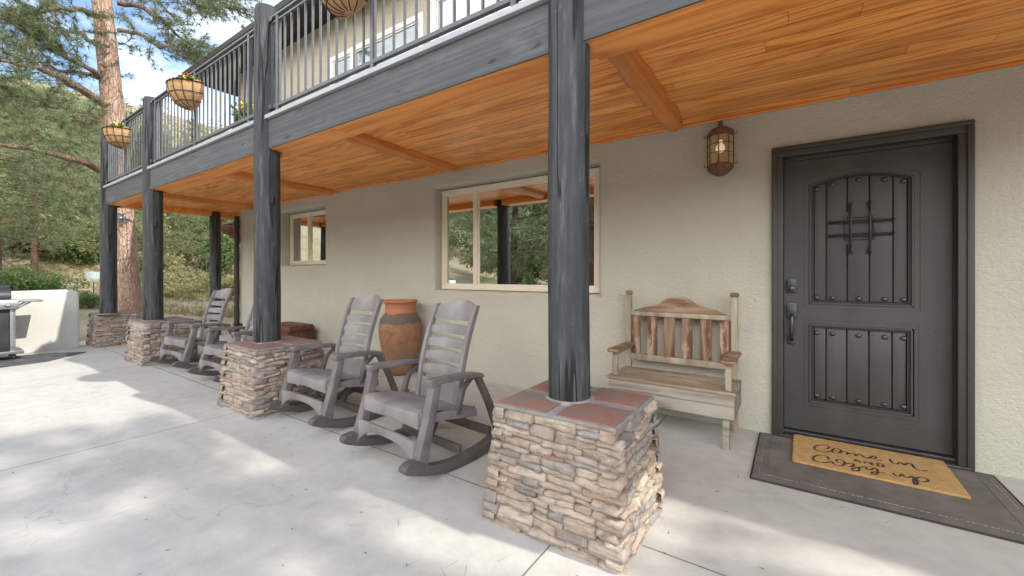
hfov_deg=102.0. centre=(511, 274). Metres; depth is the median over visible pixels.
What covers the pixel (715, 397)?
garden bench
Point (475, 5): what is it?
window
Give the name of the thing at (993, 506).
rubber mat
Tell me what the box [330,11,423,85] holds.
window
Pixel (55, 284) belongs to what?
shrub
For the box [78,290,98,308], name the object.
shrub
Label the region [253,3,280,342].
log post
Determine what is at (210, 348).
rocking chair
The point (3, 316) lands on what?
cabinet door
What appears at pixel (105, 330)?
stone pier
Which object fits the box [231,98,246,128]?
potted plant
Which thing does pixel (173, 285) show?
shrub
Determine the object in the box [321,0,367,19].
hanging basket
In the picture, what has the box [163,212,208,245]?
pine tree
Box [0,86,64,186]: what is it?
pine tree
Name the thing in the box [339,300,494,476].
rocking chair
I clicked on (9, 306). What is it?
gas grill
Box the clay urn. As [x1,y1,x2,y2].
[379,299,421,375]
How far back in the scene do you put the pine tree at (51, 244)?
14.95 m
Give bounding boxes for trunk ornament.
[117,213,126,223]
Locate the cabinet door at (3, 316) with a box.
[0,313,7,349]
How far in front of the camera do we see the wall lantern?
3.18 m
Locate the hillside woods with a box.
[0,62,233,281]
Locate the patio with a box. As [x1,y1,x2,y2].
[0,330,1023,575]
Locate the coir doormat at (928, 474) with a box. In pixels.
[792,434,970,499]
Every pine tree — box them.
[0,0,265,317]
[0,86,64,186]
[0,102,64,284]
[0,138,83,276]
[17,122,99,229]
[34,85,73,139]
[64,108,101,180]
[94,130,141,193]
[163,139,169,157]
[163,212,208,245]
[171,117,205,155]
[201,218,233,273]
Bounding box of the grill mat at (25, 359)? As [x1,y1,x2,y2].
[0,352,84,367]
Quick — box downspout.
[233,216,242,331]
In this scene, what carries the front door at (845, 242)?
in the house
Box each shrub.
[0,263,58,290]
[31,272,89,297]
[38,232,140,263]
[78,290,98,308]
[140,232,224,266]
[141,270,201,298]
[163,264,233,292]
[182,276,233,299]
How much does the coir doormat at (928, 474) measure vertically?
0.023 m
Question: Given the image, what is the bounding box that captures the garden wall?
[11,289,78,352]
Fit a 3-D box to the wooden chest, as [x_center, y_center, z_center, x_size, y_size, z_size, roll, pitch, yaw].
[-3.463,0.988,6.470,0.698,0.435,0.412,0,0,34]
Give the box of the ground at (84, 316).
[0,76,233,341]
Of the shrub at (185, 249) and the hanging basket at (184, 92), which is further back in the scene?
the shrub at (185, 249)
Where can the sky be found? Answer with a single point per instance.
(147, 82)
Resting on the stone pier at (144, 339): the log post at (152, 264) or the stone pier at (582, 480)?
the log post at (152, 264)
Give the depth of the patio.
2.17 m
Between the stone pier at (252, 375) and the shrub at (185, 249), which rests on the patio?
the stone pier at (252, 375)
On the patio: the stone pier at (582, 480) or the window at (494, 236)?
the stone pier at (582, 480)
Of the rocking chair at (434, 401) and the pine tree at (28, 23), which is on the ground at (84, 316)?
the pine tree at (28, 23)
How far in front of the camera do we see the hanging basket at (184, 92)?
4.57 m
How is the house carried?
on the ground at (84, 316)
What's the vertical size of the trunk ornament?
0.206 m
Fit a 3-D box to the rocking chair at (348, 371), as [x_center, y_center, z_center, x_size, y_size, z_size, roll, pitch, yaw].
[-1.479,0.697,3.578,0.720,1.016,0.906,0,0,35]
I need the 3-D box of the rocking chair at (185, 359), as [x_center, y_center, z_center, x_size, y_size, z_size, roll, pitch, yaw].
[-4.115,0.697,5.509,0.720,1.016,0.906,0,0,30]
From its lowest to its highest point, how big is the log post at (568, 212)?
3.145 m
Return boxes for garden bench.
[607,290,741,449]
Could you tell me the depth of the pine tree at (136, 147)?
24.01 m
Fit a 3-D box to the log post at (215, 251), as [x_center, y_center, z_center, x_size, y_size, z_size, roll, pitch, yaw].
[-5.905,-0.005,8.246,0.200,2.460,0.201,0,0,34]
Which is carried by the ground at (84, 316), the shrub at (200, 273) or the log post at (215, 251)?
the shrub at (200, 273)
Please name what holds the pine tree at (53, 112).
on the ground at (84, 316)
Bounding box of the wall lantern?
[704,120,737,176]
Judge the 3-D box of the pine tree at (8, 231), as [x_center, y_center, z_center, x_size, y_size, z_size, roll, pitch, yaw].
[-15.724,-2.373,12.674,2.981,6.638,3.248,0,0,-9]
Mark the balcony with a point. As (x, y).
(475, 94)
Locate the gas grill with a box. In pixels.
[0,285,42,358]
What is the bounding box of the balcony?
[99,0,1023,238]
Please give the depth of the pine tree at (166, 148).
32.95 m
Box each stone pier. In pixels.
[85,311,139,347]
[124,316,197,366]
[217,336,325,420]
[482,380,665,574]
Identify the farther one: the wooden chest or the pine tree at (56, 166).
the pine tree at (56, 166)
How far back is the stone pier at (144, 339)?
5.60 m
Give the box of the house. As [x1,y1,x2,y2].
[181,0,1023,479]
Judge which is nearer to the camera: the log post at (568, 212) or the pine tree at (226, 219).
the log post at (568, 212)
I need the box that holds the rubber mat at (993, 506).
[750,432,1023,544]
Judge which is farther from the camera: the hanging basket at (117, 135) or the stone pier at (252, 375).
the hanging basket at (117, 135)
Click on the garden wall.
(50, 321)
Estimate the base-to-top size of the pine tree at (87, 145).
6.235 m
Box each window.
[290,210,325,264]
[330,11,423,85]
[430,0,523,41]
[442,167,599,292]
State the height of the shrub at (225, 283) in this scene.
1.075 m
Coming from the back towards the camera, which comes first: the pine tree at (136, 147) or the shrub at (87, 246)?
the pine tree at (136, 147)
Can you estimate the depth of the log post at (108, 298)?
6.88 m
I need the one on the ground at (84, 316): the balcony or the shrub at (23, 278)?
the shrub at (23, 278)
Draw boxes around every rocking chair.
[148,288,232,368]
[187,305,252,382]
[265,295,408,427]
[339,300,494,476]
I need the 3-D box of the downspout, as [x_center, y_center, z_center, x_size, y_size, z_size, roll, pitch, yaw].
[-5.306,0.030,8.016,0.170,2.310,0.104,0,0,34]
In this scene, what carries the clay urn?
on the patio
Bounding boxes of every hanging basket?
[102,108,135,148]
[165,56,208,110]
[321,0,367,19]
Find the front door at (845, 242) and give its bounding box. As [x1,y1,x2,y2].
[784,142,953,455]
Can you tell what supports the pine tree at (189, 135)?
on the ground at (84, 316)
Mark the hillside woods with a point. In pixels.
(198, 234)
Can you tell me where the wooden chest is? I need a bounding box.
[281,321,314,339]
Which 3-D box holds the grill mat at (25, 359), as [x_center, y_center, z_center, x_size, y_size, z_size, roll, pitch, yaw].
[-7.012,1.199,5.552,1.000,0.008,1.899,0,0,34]
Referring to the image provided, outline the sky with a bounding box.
[0,0,281,130]
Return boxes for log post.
[99,128,117,313]
[142,96,163,319]
[209,212,220,334]
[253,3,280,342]
[547,0,590,401]
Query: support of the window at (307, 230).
in the house

